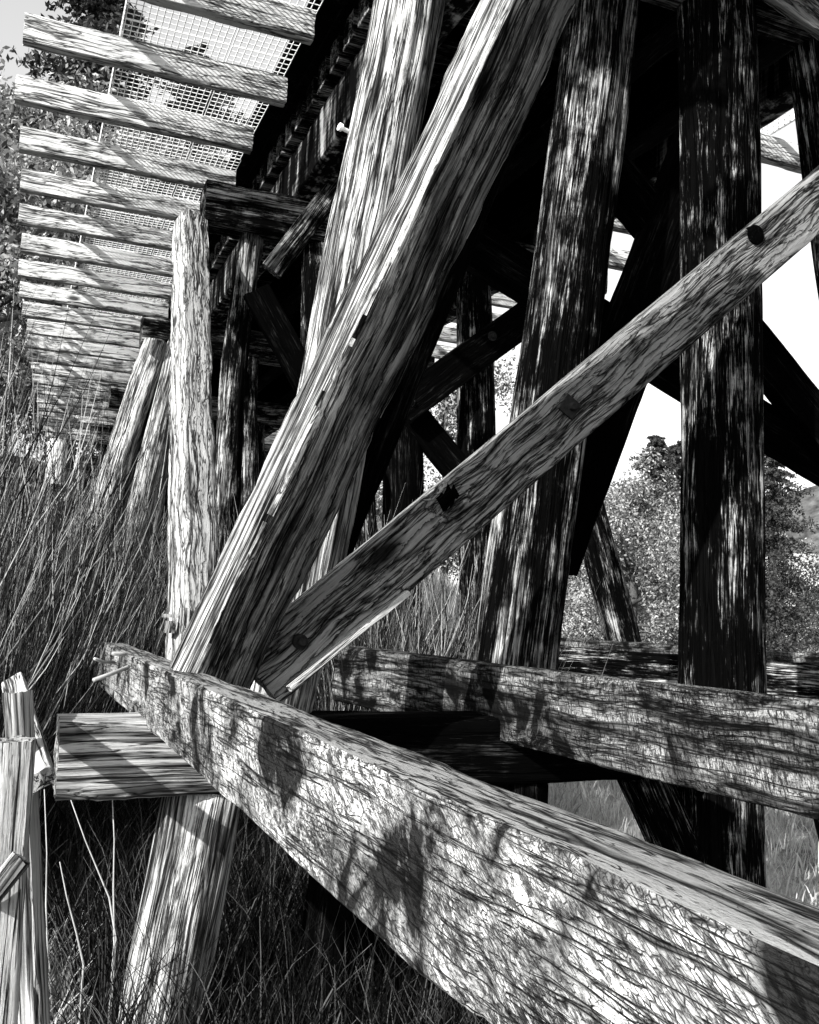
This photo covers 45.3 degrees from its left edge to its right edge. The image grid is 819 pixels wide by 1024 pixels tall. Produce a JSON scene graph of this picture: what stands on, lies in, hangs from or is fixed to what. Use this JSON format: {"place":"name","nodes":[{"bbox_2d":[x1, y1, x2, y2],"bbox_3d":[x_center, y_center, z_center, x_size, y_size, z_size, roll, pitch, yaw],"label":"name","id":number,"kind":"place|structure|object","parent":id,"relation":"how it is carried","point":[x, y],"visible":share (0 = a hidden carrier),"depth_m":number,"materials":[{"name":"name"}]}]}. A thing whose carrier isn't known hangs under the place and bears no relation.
{"place":"outdoors","nodes":[
{"label":"outdoors","id":0,"kind":"place"},
{"bbox_2d":[48,906,103,1023],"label":"grass","id":1,"kind":"structure","parent":0,"point":[53,1011],"depth_m":4.52,"materials":[{"name":"grey plant"}]},
{"bbox_2d":[0,0,818,524],"label":"sky","id":2,"kind":"structure","parent":0,"point":[790,295],"materials":[{"name":"white"}]},
{"bbox_2d":[2,454,818,1023],"bbox_3d":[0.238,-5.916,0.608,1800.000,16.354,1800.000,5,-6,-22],"label":"ground","id":3,"kind":"structure","parent":0,"point":[772,842],"depth_m":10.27,"materials":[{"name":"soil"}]},
{"bbox_2d":[0,672,56,1023],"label":"timber fence","id":4,"kind":"object","parent":3,"relation":"on","point":[27,771],"visible":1,"depth_m":2.74,"materials":[{"name":"grey wood"}]},
{"bbox_2d":[44,789,48,958],"bbox_3d":[-1.570,1.811,4.186,0.071,1.230,0.010,5,-6,-22],"label":"dry stem","id":5,"kind":"object","parent":3,"relation":"on","point":[46,881],"visible":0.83,"depth_m":4.21,"materials":[{"name":"grey plant"}]},
{"bbox_2d":[0,276,107,537],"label":"broom shrub","id":6,"kind":"object","parent":3,"relation":"on","point":[6,392],"visible":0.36,"depth_m":10.87,"materials":[{"name":"grey plant"}]},
{"bbox_2d":[45,438,67,565],"bbox_3d":[-3.989,1.026,10.743,0.210,3.683,0.210,5,-6,-22],"label":"marker post","id":7,"kind":"object","parent":3,"relation":"on","point":[59,464],"visible":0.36,"depth_m":10.83,"materials":[{"name":"white wood"}]},
{"bbox_2d":[0,277,135,471],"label":"broadleaf tree","id":8,"kind":"object","parent":3,"relation":"on","point":[42,441],"visible":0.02,"depth_m":33.30,"materials":[{"name":"grey plant"}]},
{"bbox_2d":[59,862,84,1023],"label":"dry stem","id":9,"kind":"object","parent":3,"relation":"on","point":[82,960],"visible":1,"depth_m":4.05,"materials":[{"name":"grey plant"}]},
{"bbox_2d":[0,40,162,355],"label":"broadleaf tree","id":10,"kind":"object","parent":3,"relation":"on","point":[11,199],"visible":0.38,"depth_m":23.34,"materials":[{"name":"grey plant"}]},
{"bbox_2d":[3,449,162,623],"bbox_3d":[-4.595,0.997,12.219,3.631,3.823,3.413,2,-6,-1],"label":"broom shrub","id":11,"kind":"object","parent":3,"relation":"on","point":[99,525],"visible":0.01,"depth_m":12.28,"materials":[{"name":"grey plant"}]},
{"bbox_2d":[0,282,166,705],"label":"broom shrub","id":12,"kind":"object","parent":3,"relation":"on","point":[2,475],"visible":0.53,"depth_m":7.14,"materials":[{"name":"grey plant"}]},
{"bbox_2d":[0,333,168,709],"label":"broom shrub","id":13,"kind":"object","parent":3,"relation":"on","point":[73,511],"visible":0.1,"depth_m":8.50,"materials":[{"name":"grey plant"}]},
{"bbox_2d":[0,415,169,798],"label":"broom shrub","id":14,"kind":"object","parent":3,"relation":"on","point":[5,673],"visible":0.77,"depth_m":5.32,"materials":[{"name":"grey plant"}]},
{"bbox_2d":[3,452,168,712],"bbox_3d":[-3.142,1.053,10.059,3.026,3.627,3.470,0,-6,20],"label":"broom shrub","id":15,"kind":"object","parent":3,"relation":"on","point":[143,585],"visible":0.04,"depth_m":9.91,"materials":[{"name":"grey plant"}]},
{"bbox_2d":[70,800,116,1020],"bbox_3d":[-1.388,1.797,4.220,0.274,1.229,0.050,2,-6,4],"label":"dry stem","id":16,"kind":"object","parent":3,"relation":"on","point":[107,893],"visible":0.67,"depth_m":4.21,"materials":[{"name":"grey plant"}]},
{"bbox_2d":[0,120,188,471],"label":"broadleaf tree","id":17,"kind":"object","parent":3,"relation":"on","point":[17,167],"visible":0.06,"depth_m":29.33,"materials":[{"name":"grey plant"}]},
{"bbox_2d":[0,60,189,439],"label":"broadleaf tree","id":18,"kind":"object","parent":3,"relation":"on","point":[16,119],"visible":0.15,"depth_m":32.22,"materials":[{"name":"grey plant"}]},
{"bbox_2d":[0,0,195,468],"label":"broadleaf tree","id":19,"kind":"object","parent":3,"relation":"on","point":[106,16],"visible":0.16,"depth_m":37.08,"materials":[{"name":"grey plant"}]},
{"bbox_2d":[0,458,197,838],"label":"broom shrub","id":20,"kind":"object","parent":3,"relation":"on","point":[51,700],"visible":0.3,"depth_m":6.07,"materials":[{"name":"grey plant"}]},
{"bbox_2d":[108,800,114,1023],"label":"dry stem","id":21,"kind":"object","parent":3,"relation":"on","point":[113,903],"visible":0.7,"depth_m":4.21,"materials":[{"name":"grey plant"}]},
{"bbox_2d":[0,459,229,833],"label":"broom shrub","id":22,"kind":"object","parent":3,"relation":"on","point":[116,707],"visible":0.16,"depth_m":7.75,"materials":[{"name":"grey plant"}]},
{"bbox_2d":[1,40,250,458],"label":"broadleaf tree","id":23,"kind":"object","parent":3,"relation":"on","point":[198,96],"visible":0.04,"depth_m":44.74,"materials":[{"name":"grey plant"}]},
{"bbox_2d":[25,132,233,451],"bbox_3d":[-8.064,-6.495,32.758,8.218,12.107,8.776,-2,-7,37],"label":"broadleaf tree","id":24,"kind":"object","parent":3,"relation":"on","point":[179,186],"visible":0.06,"depth_m":31.12,"materials":[{"name":"grey plant"}]},
{"bbox_2d":[104,449,471,830],"bbox_3d":[-0.999,1.173,8.361,3.075,3.764,3.237,2,-6,3],"label":"broom shrub","id":25,"kind":"object","parent":3,"relation":"on","point":[366,530],"visible":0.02,"depth_m":7.97,"materials":[{"name":"grey plant"}]},
{"bbox_2d":[126,509,483,710],"bbox_3d":[-0.330,1.329,6.988,2.824,2.974,2.654,2,-6,7],"label":"broom shrub","id":26,"kind":"object","parent":3,"relation":"on","point":[328,704],"visible":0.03,"depth_m":6.69,"materials":[{"name":"grey plant"}]},
{"bbox_2d":[39,765,635,1023],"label":"dark undergrowth","id":27,"kind":"object","parent":3,"relation":"on","point":[273,874],"visible":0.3,"depth_m":4.56,"materials":[{"name":"black plant"}]},
{"bbox_2d":[315,557,481,709],"bbox_3d":[0.009,1.543,7.847,2.421,2.902,2.776,6,-7,-32],"label":"broom shrub","id":28,"kind":"object","parent":3,"relation":"on","point":[448,642],"visible":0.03,"depth_m":7.72,"materials":[{"name":"grey plant"}]},
{"bbox_2d":[14,0,818,1023],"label":"trestle bridge","id":29,"kind":"structure","parent":3,"relation":"on","point":[390,192],"depth_m":4.89,"materials":[{"name":"wood"}]},
{"bbox_2d":[375,347,517,576],"bbox_3d":[0.474,-1.302,35.000,8.850,9.849,8.848,4,-6,-15],"label":"broadleaf tree","id":30,"kind":"object","parent":3,"relation":"on","point":[445,414],"visible":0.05,"depth_m":33.87,"materials":[{"name":"grey plant"}]},
{"bbox_2d":[370,569,617,673],"bbox_3d":[0.536,1.810,8.753,2.555,2.691,2.401,1,-6,16],"label":"broom shrub","id":31,"kind":"object","parent":3,"relation":"on","point":[475,627],"depth_m":8.77,"materials":[{"name":"grey plant"}]},
{"bbox_2d":[448,504,612,594],"bbox_3d":[4.270,1.210,35.663,6.530,8.845,7.009,8,-8,-43],"label":"broadleaf tree","id":32,"kind":"object","parent":3,"relation":"on","point":[452,566],"depth_m":35.79,"materials":[{"name":"grey plant"}]},
{"bbox_2d":[561,482,671,641],"bbox_3d":[6.053,2.163,32.099,5.558,7.668,5.205,-3,-8,41],"label":"broadleaf tree","id":33,"kind":"object","parent":3,"relation":"on","point":[573,615],"visible":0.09,"depth_m":31.33,"materials":[{"name":"grey plant"}]},
{"bbox_2d":[564,444,680,643],"bbox_3d":[5.898,1.771,26.049,5.105,6.915,5.480,0,-6,19],"label":"broadleaf tree","id":34,"kind":"object","parent":3,"relation":"on","point":[625,542],"visible":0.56,"depth_m":25.88,"materials":[{"name":"grey plant"}]},
{"bbox_2d":[570,507,679,644],"bbox_3d":[8.157,3.110,32.204,6.554,7.295,6.555,3,-6,-10],"label":"broadleaf tree","id":35,"kind":"object","parent":3,"relation":"on","point":[640,551],"visible":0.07,"depth_m":31.57,"materials":[{"name":"grey plant"}]},
{"bbox_2d":[581,435,679,643],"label":"broadleaf tree","id":36,"kind":"object","parent":3,"relation":"on","point":[657,443],"visible":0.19,"depth_m":40.92,"materials":[{"name":"grey plant"}]},
{"bbox_2d":[626,437,680,614],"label":"broadleaf tree","id":37,"kind":"object","parent":3,"relation":"on","point":[674,451],"visible":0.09,"depth_m":44.72,"materials":[{"name":"grey plant"}]},
{"bbox_2d":[645,526,795,648],"bbox_3d":[9.746,2.812,30.617,4.680,6.457,4.383,-3,-8,40],"label":"broadleaf tree","id":38,"kind":"object","parent":3,"relation":"on","point":[674,641],"visible":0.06,"depth_m":30.35,"materials":[{"name":"grey plant"}]},
{"bbox_2d":[764,454,818,652],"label":"broadleaf tree","id":39,"kind":"object","parent":3,"relation":"on","point":[776,496],"visible":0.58,"depth_m":25.03,"materials":[{"name":"grey plant"}]},
{"bbox_2d":[767,588,818,652],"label":"broadleaf tree","id":40,"kind":"object","parent":3,"relation":"on","point":[805,620],"visible":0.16,"depth_m":25.43,"materials":[{"name":"grey plant"}]},
{"bbox_2d":[767,537,818,652],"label":"broadleaf tree","id":41,"kind":"object","parent":3,"relation":"on","point":[816,563],"visible":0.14,"depth_m":28.82,"materials":[{"name":"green plant"}]},
{"bbox_2d":[548,780,818,904],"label":"meadow grass","id":42,"kind":"structure","parent":0,"point":[627,810],"depth_m":9.71,"materials":[{"name":"grey plant"}]},
{"bbox_2d":[618,485,818,553],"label":"mountain","id":43,"kind":"structure","parent":0,"point":[809,504],"depth_m":360.02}
]}

